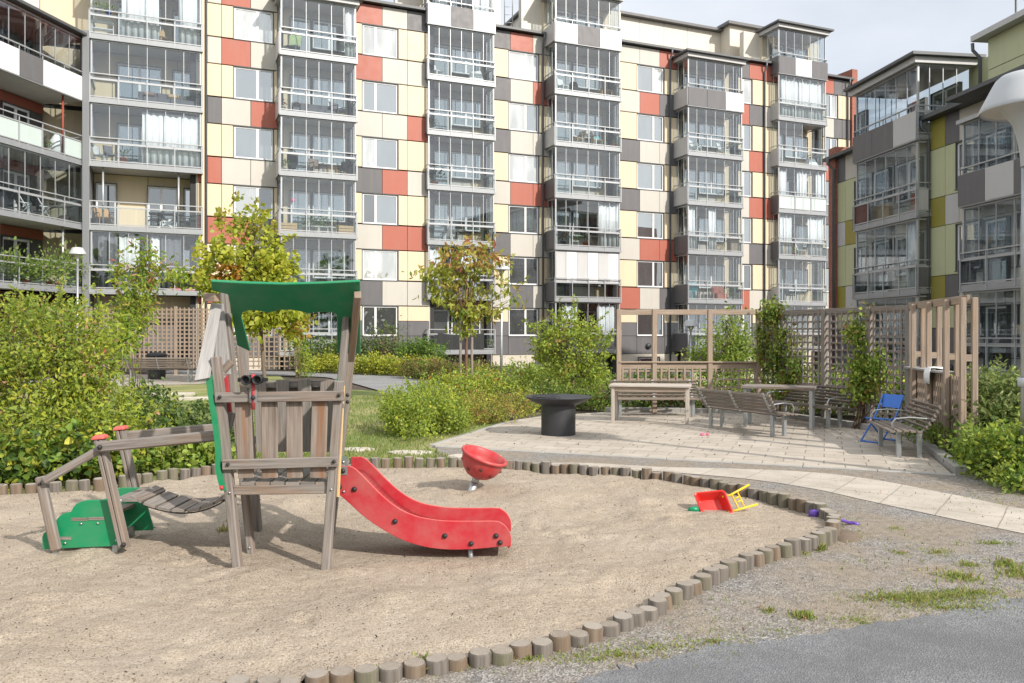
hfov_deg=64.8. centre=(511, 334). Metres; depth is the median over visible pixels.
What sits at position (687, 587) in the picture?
palisade post
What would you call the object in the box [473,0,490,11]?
curtain
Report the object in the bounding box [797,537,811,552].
palisade post
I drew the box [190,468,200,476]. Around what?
palisade post
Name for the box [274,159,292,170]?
potted plant
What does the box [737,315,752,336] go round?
window
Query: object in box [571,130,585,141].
chair
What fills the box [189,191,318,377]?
maple tree
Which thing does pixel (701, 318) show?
window
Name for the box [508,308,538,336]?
window
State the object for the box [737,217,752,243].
window
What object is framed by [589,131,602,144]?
chair
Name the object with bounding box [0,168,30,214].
balcony door
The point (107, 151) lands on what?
stool chair
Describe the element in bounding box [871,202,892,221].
sideboard
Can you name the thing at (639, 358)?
basement window
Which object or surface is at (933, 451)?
kerb
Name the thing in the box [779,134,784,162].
balcony door
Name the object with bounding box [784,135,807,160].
window
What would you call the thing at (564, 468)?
palisade post
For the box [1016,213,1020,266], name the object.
window
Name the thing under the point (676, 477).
palisade post
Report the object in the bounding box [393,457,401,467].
palisade post
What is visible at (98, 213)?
wicker chair
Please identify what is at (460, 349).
tree stake
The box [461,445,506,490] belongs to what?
spinning bowl
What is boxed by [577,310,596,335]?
window
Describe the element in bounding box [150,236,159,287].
curtain
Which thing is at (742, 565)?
palisade post
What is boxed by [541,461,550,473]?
palisade post
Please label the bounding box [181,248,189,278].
window
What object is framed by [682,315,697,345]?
balcony door
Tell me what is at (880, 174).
balcony door
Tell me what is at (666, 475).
palisade post
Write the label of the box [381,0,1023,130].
sky
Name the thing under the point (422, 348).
hedge
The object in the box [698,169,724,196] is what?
window
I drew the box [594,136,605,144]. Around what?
chair
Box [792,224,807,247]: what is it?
window
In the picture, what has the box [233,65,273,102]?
window
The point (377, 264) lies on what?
window
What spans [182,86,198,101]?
potted plant
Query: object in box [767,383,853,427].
slatted bench
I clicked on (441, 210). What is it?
balcony door
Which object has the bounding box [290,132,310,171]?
balcony door
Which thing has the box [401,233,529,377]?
bronze leaved tree
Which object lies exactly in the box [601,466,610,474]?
palisade post
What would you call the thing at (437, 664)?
palisade post
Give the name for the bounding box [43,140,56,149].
potted plant
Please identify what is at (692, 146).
chair
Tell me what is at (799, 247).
chair
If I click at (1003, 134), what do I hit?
window
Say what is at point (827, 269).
window
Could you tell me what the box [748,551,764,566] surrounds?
palisade post
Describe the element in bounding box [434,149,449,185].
balcony door
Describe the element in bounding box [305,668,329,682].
palisade post
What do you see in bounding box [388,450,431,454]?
stepping stone
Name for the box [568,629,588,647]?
palisade post
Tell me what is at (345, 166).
chair
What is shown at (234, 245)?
window
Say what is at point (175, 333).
lattice fence
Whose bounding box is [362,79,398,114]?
window
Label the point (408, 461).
palisade post
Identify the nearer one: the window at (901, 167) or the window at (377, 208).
the window at (901, 167)
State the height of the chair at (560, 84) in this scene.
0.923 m
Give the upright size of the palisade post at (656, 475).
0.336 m
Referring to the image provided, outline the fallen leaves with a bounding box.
[456,414,943,469]
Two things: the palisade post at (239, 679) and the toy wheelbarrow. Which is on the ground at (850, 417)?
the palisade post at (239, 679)
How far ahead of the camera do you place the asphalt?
4.14 m
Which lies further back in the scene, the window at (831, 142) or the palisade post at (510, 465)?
the window at (831, 142)
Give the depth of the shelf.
36.55 m
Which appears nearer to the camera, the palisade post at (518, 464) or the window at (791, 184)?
the palisade post at (518, 464)
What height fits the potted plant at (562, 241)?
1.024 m
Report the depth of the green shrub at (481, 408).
15.51 m
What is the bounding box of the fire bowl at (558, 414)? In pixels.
[524,394,591,435]
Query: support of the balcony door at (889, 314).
in the apartment building at (943, 173)
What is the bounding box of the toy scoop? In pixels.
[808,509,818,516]
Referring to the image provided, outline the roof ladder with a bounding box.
[504,0,512,26]
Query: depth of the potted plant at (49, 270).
33.79 m
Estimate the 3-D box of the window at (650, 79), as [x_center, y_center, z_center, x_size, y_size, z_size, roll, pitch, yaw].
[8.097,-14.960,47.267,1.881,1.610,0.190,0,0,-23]
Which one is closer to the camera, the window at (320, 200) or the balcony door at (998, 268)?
the balcony door at (998, 268)
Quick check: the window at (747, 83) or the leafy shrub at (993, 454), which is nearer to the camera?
the leafy shrub at (993, 454)
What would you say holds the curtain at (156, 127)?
hanging from the apartment building at (525, 178)
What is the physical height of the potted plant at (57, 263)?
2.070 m
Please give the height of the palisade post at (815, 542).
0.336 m
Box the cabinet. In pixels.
[727,236,738,251]
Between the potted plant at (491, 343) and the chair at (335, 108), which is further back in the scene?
the potted plant at (491, 343)
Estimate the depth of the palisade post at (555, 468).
9.50 m
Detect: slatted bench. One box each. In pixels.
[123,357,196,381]
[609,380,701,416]
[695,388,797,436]
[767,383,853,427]
[868,398,941,457]
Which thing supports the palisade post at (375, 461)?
on the ground at (850, 417)
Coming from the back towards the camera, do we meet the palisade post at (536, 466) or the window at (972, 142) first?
the window at (972, 142)
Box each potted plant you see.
[0,236,41,282]
[0,249,56,283]
[15,255,70,285]
[21,245,75,285]
[30,240,91,286]
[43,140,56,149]
[54,256,94,287]
[91,0,104,13]
[99,1,120,15]
[114,146,133,162]
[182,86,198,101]
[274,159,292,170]
[277,98,287,108]
[295,215,314,231]
[305,211,323,230]
[316,216,330,232]
[324,216,339,231]
[429,117,439,128]
[430,160,444,183]
[485,339,493,349]
[556,230,572,245]
[567,232,584,244]
[578,230,596,246]
[723,284,737,299]
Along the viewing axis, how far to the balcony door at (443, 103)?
43.57 m
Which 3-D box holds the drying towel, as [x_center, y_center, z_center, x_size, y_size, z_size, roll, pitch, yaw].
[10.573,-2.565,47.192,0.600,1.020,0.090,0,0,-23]
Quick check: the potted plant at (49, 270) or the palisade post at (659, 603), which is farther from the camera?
the potted plant at (49, 270)
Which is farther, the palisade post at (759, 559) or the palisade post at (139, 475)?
the palisade post at (139, 475)
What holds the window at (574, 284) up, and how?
in the apartment building at (525, 178)
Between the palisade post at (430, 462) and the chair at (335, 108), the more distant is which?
the chair at (335, 108)
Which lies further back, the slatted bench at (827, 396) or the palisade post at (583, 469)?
the slatted bench at (827, 396)
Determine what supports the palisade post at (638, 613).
on the ground at (850, 417)
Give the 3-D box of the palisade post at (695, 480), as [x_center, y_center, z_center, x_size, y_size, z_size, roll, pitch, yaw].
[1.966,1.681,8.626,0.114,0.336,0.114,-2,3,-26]
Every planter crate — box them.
[281,222,296,230]
[337,225,353,233]
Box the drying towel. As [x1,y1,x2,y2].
[689,282,696,297]
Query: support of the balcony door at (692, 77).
in the apartment building at (525, 178)
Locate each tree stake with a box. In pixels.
[459,315,461,389]
[471,337,472,373]
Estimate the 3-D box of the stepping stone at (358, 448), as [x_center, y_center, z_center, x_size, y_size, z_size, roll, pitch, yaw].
[-2.243,1.670,11.650,0.511,0.060,0.326,0,0,0]
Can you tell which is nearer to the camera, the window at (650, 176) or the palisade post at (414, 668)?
the palisade post at (414, 668)
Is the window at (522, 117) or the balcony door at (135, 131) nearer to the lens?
the balcony door at (135, 131)
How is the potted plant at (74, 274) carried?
on the apartment building at (32, 81)
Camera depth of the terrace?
12.50 m
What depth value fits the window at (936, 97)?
31.32 m
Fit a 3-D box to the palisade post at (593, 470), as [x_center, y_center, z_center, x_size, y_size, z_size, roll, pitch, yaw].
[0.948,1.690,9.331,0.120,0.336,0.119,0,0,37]
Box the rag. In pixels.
[924,366,942,383]
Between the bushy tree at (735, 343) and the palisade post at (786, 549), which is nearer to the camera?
the palisade post at (786, 549)
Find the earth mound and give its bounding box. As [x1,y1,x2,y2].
[837,529,862,542]
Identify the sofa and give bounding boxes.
[138,91,193,106]
[292,102,334,114]
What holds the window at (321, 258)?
in the apartment building at (525, 178)
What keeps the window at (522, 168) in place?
in the apartment building at (525, 178)
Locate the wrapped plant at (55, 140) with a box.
[47,133,66,155]
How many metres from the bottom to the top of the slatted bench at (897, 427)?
0.732 m
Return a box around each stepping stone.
[344,447,373,451]
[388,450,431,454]
[447,454,461,457]
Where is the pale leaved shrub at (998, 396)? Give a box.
[932,353,1020,440]
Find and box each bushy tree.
[518,294,621,395]
[672,301,761,385]
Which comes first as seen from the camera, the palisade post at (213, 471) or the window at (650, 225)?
the palisade post at (213, 471)
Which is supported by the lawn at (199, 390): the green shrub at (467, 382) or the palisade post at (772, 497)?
the green shrub at (467, 382)
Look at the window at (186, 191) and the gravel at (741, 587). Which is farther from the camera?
the window at (186, 191)
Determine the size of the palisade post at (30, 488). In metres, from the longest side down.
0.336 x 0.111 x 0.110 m
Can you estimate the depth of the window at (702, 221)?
48.93 m
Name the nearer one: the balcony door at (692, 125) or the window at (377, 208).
the window at (377, 208)
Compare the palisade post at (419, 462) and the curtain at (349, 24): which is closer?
the palisade post at (419, 462)
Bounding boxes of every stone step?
[145,392,194,395]
[179,397,207,399]
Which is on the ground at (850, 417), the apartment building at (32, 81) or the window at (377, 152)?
the apartment building at (32, 81)
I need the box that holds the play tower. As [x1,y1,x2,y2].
[35,279,510,569]
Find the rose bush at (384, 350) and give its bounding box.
[360,315,410,362]
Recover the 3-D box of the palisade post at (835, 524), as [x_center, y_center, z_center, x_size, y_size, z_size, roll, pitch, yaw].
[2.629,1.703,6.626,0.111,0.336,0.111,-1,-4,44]
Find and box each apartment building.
[0,0,86,373]
[23,0,857,393]
[822,9,1023,397]
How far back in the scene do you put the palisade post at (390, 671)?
3.87 m
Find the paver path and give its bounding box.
[551,463,1023,532]
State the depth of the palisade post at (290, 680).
3.78 m
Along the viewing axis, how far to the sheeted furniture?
43.41 m
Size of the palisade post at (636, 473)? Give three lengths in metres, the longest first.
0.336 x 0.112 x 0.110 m
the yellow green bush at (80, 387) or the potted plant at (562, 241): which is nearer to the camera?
the yellow green bush at (80, 387)
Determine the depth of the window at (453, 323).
44.04 m
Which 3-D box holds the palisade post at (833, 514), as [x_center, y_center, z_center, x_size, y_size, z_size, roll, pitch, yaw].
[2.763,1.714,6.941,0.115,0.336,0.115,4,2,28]
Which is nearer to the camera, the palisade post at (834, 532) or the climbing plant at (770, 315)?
the palisade post at (834, 532)
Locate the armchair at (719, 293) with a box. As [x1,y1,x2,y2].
[711,286,727,298]
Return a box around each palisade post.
[0,484,7,494]
[9,483,22,493]
[25,483,36,493]
[49,481,61,491]
[65,480,77,491]
[78,479,90,490]
[93,477,104,491]
[118,475,127,487]
[137,473,141,485]
[142,473,152,483]
[157,470,167,479]
[167,468,177,479]
[179,468,190,479]
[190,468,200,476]
[201,466,210,475]
[211,464,215,474]
[225,675,250,682]
[256,675,280,682]
[280,677,301,682]
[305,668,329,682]
[329,665,353,682]
[354,664,378,682]
[370,457,379,467]
[378,661,402,682]
[381,458,389,467]
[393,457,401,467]
[403,658,425,678]
[404,456,412,467]
[414,457,423,467]
[425,458,435,467]
[425,653,448,675]
[436,457,445,467]
[447,652,467,671]
[448,457,457,467]
[457,459,463,467]
[468,647,491,668]
[490,645,513,665]
[504,460,513,469]
[509,640,531,659]
[514,460,523,469]
[523,461,531,470]
[531,637,552,656]
[532,462,540,472]
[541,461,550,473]
[549,630,570,651]
[551,464,559,473]
[560,463,569,473]
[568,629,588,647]
[570,463,579,473]
[579,464,588,474]
[582,622,602,642]
[589,466,598,475]
[599,620,619,636]
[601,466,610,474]
[611,467,620,475]
[613,612,633,631]
[620,466,630,475]
[625,607,645,626]
[632,469,641,478]
[639,605,658,620]
[642,467,651,479]
[648,596,666,614]
[652,472,661,479]
[653,592,672,609]
[663,471,673,480]
[665,587,682,604]
[671,473,682,482]
[675,581,693,599]
[683,474,693,484]
[686,579,701,594]
[691,476,700,485]
[694,572,711,590]
[700,477,709,487]
[702,566,719,585]
[710,478,721,489]
[711,564,728,581]
[719,481,730,491]
[720,559,737,577]
[727,483,737,494]
[731,557,746,573]
[737,483,748,496]
[738,552,754,569]
[748,488,758,499]
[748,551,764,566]
[758,547,773,563]
[759,490,769,502]
[765,545,780,560]
[767,491,778,505]
[776,542,792,557]
[778,492,789,507]
[784,538,801,555]
[788,497,798,510]
[796,498,809,512]
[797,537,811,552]
[803,534,818,550]
[805,501,816,513]
[810,531,825,543]
[813,502,826,511]
[816,528,832,545]
[819,508,830,518]
[823,526,837,542]
[824,510,837,520]
[825,521,839,535]
[826,516,839,520]
[827,513,841,520]
[827,519,840,530]
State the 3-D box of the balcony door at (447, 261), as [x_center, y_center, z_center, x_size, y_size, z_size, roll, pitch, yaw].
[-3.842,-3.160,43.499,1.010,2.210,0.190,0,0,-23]
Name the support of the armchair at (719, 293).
on the apartment building at (525, 178)
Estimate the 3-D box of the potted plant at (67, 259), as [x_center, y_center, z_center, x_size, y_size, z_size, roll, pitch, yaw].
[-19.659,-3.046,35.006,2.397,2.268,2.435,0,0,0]
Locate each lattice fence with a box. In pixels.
[0,306,214,373]
[232,323,299,376]
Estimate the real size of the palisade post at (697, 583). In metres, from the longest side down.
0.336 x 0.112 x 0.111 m
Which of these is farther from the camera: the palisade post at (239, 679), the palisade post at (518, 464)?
the palisade post at (518, 464)
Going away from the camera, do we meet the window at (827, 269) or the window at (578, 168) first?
the window at (578, 168)
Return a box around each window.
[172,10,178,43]
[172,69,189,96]
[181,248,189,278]
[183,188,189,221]
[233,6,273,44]
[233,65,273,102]
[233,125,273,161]
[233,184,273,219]
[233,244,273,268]
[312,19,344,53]
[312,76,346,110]
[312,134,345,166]
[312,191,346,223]
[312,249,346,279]
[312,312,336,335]
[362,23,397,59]
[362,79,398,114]
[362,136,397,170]
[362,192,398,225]
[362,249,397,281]
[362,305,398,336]
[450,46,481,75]
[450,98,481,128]
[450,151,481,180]
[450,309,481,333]
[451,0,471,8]
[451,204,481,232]
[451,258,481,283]
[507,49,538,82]
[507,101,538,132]
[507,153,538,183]
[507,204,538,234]
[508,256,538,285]
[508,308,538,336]
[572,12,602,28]
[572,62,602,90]
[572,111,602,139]
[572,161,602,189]
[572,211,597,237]
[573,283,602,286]
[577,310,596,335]
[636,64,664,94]
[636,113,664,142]
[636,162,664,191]
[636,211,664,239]
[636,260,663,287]
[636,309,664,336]
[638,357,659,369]
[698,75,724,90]
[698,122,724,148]
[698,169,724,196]
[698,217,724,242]
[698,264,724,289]
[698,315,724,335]
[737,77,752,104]
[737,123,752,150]
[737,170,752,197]
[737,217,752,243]
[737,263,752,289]
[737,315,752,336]
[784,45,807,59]
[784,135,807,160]
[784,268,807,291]
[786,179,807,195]
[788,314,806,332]
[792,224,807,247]
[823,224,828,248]
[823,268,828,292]
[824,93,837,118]
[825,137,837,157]
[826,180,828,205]
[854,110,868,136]
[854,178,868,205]
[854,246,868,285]
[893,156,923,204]
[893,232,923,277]
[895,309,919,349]
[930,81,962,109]
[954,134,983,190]
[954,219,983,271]
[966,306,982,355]
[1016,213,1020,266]
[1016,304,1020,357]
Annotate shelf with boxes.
[91,19,113,35]
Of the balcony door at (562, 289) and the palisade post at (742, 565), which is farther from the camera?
the balcony door at (562, 289)
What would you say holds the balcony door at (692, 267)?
in the apartment building at (525, 178)
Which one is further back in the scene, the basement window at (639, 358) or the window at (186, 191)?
the basement window at (639, 358)
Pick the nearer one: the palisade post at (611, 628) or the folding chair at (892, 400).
the palisade post at (611, 628)
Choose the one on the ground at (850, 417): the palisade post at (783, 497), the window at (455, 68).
the palisade post at (783, 497)
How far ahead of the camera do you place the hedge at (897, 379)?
16.45 m
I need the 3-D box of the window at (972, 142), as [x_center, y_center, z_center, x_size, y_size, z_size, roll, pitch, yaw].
[15.672,-5.895,27.669,0.190,1.680,1.220,0,0,-8]
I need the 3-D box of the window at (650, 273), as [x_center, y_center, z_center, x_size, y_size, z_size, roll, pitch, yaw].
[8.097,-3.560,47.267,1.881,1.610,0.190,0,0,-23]
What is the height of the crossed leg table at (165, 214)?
0.820 m
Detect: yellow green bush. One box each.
[0,266,176,474]
[90,236,197,398]
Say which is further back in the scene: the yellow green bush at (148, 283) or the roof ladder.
the roof ladder
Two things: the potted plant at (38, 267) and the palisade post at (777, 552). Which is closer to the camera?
the palisade post at (777, 552)
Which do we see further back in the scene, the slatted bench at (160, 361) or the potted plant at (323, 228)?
the potted plant at (323, 228)
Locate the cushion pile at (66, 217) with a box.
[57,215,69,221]
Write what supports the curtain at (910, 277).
hanging from the apartment building at (943, 173)
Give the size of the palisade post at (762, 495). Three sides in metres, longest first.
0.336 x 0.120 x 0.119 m
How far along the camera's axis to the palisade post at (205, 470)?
9.30 m
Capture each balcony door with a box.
[0,33,30,53]
[0,101,30,144]
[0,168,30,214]
[0,235,30,283]
[95,182,116,225]
[117,1,161,41]
[117,62,161,100]
[117,123,161,165]
[117,244,161,289]
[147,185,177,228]
[290,16,310,52]
[290,74,310,110]
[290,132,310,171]
[290,190,310,231]
[290,248,310,281]
[290,313,310,349]
[431,0,449,5]
[434,43,449,76]
[434,96,449,131]
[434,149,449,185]
[434,202,449,240]
[434,309,449,349]
[442,256,449,292]
[556,9,571,23]
[556,59,571,90]
[556,109,571,142]
[556,159,571,193]
[556,210,571,245]
[556,283,571,297]
[556,310,561,346]
[682,73,697,88]
[682,120,697,151]
[682,168,697,200]
[682,216,697,249]
[682,264,697,297]
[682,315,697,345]
[770,43,784,61]
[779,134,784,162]
[779,268,784,299]
[872,167,891,206]
[872,238,891,292]
[875,313,891,362]
[908,97,927,123]
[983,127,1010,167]
[983,216,1010,282]
[983,305,1010,371]
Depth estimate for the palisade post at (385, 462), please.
9.87 m
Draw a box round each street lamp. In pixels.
[68,247,86,339]
[494,263,509,370]
[683,320,697,378]
[978,69,1023,452]
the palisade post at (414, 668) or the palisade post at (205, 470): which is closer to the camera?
the palisade post at (414, 668)
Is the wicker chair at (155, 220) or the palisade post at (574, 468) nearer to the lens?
the palisade post at (574, 468)
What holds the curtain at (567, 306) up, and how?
hanging from the apartment building at (525, 178)
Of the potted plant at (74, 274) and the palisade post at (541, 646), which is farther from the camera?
the potted plant at (74, 274)
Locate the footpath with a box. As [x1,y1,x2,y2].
[166,370,503,395]
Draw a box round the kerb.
[429,407,967,475]
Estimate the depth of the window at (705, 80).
49.00 m
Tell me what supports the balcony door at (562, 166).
in the apartment building at (525, 178)
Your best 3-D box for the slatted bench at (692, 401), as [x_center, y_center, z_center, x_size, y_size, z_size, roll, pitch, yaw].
[2.930,1.300,16.529,1.800,0.732,0.665,0,0,0]
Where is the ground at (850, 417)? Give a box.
[22,366,973,490]
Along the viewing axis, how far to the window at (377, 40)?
41.19 m
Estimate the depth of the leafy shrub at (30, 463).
8.81 m
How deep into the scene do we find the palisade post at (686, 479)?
8.65 m
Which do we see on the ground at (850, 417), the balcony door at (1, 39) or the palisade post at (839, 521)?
the palisade post at (839, 521)
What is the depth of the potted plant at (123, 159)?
36.84 m
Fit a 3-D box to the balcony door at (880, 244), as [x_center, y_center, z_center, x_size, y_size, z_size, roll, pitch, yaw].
[14.988,-2.755,32.728,0.190,2.180,1.160,0,0,-8]
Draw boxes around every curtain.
[98,234,117,286]
[119,235,139,287]
[122,0,158,40]
[142,112,200,167]
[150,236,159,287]
[161,237,180,288]
[179,0,199,46]
[345,9,354,58]
[430,248,441,293]
[461,249,476,294]
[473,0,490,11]
[562,304,576,346]
[596,305,613,346]
[598,204,617,246]
[689,208,694,248]
[708,209,715,249]
[779,170,786,194]
[780,78,822,121]
[780,216,791,253]
[797,171,806,195]
[808,218,822,255]
[816,173,823,197]
[906,224,915,287]
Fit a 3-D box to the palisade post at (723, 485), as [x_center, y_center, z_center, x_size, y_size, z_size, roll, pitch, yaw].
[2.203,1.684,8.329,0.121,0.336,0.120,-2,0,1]
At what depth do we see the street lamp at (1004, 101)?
8.88 m
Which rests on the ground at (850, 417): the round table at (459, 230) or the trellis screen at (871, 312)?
the trellis screen at (871, 312)
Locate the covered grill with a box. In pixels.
[569,82,577,91]
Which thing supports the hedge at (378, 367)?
on the ground at (850, 417)
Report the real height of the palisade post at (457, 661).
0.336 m
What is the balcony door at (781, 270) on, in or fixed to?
in the apartment building at (525, 178)
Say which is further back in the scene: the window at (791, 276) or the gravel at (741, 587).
the window at (791, 276)
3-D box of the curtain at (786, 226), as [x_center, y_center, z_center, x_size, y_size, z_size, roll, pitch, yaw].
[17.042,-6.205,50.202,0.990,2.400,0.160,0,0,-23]
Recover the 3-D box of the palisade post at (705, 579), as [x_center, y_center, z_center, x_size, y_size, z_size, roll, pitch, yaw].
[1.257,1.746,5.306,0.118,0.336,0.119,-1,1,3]
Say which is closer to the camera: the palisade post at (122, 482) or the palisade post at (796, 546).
the palisade post at (796, 546)
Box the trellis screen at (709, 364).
[616,309,760,413]
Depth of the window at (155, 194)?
38.69 m
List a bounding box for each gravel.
[301,447,1023,682]
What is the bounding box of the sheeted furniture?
[468,71,482,80]
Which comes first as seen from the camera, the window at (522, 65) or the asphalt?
the asphalt
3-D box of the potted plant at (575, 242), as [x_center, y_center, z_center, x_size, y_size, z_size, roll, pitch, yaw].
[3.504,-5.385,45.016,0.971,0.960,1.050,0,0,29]
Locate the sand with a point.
(148, 594)
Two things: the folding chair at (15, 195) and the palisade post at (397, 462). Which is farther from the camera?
the folding chair at (15, 195)
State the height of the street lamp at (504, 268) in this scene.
4.397 m
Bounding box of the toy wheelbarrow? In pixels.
[688,484,757,512]
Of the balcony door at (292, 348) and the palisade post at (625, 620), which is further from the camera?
the balcony door at (292, 348)
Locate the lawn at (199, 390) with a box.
[0,376,497,493]
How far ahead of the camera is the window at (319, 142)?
40.38 m
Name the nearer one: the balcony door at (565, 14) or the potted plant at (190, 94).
the potted plant at (190, 94)
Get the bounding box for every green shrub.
[284,325,315,377]
[366,376,479,439]
[401,356,551,406]
[452,383,546,426]
[514,375,624,411]
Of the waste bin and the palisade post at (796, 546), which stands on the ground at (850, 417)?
the palisade post at (796, 546)
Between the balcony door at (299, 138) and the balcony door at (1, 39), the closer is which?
the balcony door at (1, 39)
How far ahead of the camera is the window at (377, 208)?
41.19 m
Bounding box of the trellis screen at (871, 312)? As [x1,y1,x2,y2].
[760,305,909,436]
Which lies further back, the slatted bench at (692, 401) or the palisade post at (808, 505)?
the slatted bench at (692, 401)
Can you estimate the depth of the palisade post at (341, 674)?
3.80 m
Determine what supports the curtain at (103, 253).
hanging from the apartment building at (525, 178)
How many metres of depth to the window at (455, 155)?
44.06 m
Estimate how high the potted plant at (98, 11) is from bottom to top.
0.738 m
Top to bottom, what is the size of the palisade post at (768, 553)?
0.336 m
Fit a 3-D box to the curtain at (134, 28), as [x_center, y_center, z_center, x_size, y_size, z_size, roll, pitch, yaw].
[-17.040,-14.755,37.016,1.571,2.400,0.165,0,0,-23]
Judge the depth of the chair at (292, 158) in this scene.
38.67 m
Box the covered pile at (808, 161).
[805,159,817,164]
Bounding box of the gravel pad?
[23,374,250,385]
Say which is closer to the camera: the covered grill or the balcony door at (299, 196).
the balcony door at (299, 196)
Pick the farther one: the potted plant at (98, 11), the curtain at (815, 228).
the curtain at (815, 228)
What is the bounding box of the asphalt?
[577,598,1023,682]
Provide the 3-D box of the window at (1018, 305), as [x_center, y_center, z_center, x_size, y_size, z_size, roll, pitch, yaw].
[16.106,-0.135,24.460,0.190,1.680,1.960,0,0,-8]
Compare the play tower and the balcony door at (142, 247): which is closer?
the play tower
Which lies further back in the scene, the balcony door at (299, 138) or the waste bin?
the balcony door at (299, 138)
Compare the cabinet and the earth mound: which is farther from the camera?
the cabinet
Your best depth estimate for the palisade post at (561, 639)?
4.24 m
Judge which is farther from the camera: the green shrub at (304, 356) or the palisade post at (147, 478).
the green shrub at (304, 356)
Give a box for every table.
[149,212,183,227]
[325,278,344,280]
[326,166,337,173]
[450,229,465,239]
[577,133,596,143]
[598,89,612,94]
[609,383,691,424]
[698,288,713,299]
[741,384,816,429]
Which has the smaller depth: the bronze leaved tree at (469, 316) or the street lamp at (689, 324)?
the bronze leaved tree at (469, 316)
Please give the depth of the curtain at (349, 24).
39.60 m
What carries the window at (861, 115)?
in the apartment building at (943, 173)
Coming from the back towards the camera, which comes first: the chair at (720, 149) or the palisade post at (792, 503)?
the chair at (720, 149)
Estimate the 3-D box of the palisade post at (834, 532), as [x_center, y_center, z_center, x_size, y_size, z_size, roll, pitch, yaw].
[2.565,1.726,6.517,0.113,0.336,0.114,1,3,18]
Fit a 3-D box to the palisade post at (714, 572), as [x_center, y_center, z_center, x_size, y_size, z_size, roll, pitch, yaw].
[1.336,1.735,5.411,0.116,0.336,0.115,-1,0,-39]
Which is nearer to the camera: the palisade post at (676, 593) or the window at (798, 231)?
the palisade post at (676, 593)
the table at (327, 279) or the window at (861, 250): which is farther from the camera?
the table at (327, 279)
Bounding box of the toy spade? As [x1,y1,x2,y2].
[841,519,859,524]
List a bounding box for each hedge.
[288,331,412,370]
[300,347,443,375]
[387,334,451,363]
[391,352,505,384]
[497,356,615,390]
[596,369,770,407]
[788,357,970,418]
[902,411,958,455]
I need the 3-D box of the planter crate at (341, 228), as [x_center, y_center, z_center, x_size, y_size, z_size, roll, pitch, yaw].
[-8.159,-5.120,39.578,0.760,0.430,0.400,0,0,-23]
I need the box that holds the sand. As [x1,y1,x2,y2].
[0,467,825,682]
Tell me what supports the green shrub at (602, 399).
on the ground at (850, 417)
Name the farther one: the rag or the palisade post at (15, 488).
the rag
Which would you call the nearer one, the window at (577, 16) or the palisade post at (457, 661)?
the palisade post at (457, 661)
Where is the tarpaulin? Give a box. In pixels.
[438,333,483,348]
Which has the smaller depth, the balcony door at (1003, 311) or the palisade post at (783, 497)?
the palisade post at (783, 497)
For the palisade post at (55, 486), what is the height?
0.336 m
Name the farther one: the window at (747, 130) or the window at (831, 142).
the window at (831, 142)
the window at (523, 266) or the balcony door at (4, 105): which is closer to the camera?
the balcony door at (4, 105)
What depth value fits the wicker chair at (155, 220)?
37.63 m
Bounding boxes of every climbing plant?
[748,294,811,416]
[834,299,896,428]
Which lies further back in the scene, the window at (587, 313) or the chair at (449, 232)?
the window at (587, 313)
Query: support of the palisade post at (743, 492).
on the ground at (850, 417)
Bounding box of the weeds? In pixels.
[216,491,1023,682]
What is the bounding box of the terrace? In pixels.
[435,412,950,473]
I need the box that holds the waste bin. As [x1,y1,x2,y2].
[146,352,167,378]
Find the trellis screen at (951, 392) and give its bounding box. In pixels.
[904,295,977,455]
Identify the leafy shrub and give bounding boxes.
[0,417,153,489]
[113,373,254,460]
[138,442,236,473]
[938,407,1023,493]
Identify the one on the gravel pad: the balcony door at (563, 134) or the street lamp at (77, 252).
the street lamp at (77, 252)
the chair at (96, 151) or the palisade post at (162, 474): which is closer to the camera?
the palisade post at (162, 474)
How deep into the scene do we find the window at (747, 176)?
49.61 m
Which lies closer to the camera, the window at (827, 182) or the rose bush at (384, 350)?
the rose bush at (384, 350)
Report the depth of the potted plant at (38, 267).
33.14 m
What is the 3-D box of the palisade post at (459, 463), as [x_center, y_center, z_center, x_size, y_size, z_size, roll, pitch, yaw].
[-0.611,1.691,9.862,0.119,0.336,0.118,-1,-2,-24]
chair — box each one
[12,193,31,214]
[31,197,50,216]
[92,146,111,161]
[94,208,113,225]
[102,145,116,162]
[148,211,163,227]
[159,30,169,40]
[173,211,189,228]
[286,35,301,50]
[287,149,297,169]
[308,158,323,172]
[328,101,345,115]
[338,161,349,174]
[434,65,443,73]
[440,226,453,240]
[556,78,568,89]
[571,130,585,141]
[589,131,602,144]
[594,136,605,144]
[689,140,701,151]
[716,143,729,153]
[784,289,796,301]
[796,244,805,254]
[860,393,904,443]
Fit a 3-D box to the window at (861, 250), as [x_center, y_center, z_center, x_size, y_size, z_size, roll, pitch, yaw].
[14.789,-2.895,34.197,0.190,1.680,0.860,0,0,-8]
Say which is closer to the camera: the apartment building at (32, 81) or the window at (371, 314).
the apartment building at (32, 81)

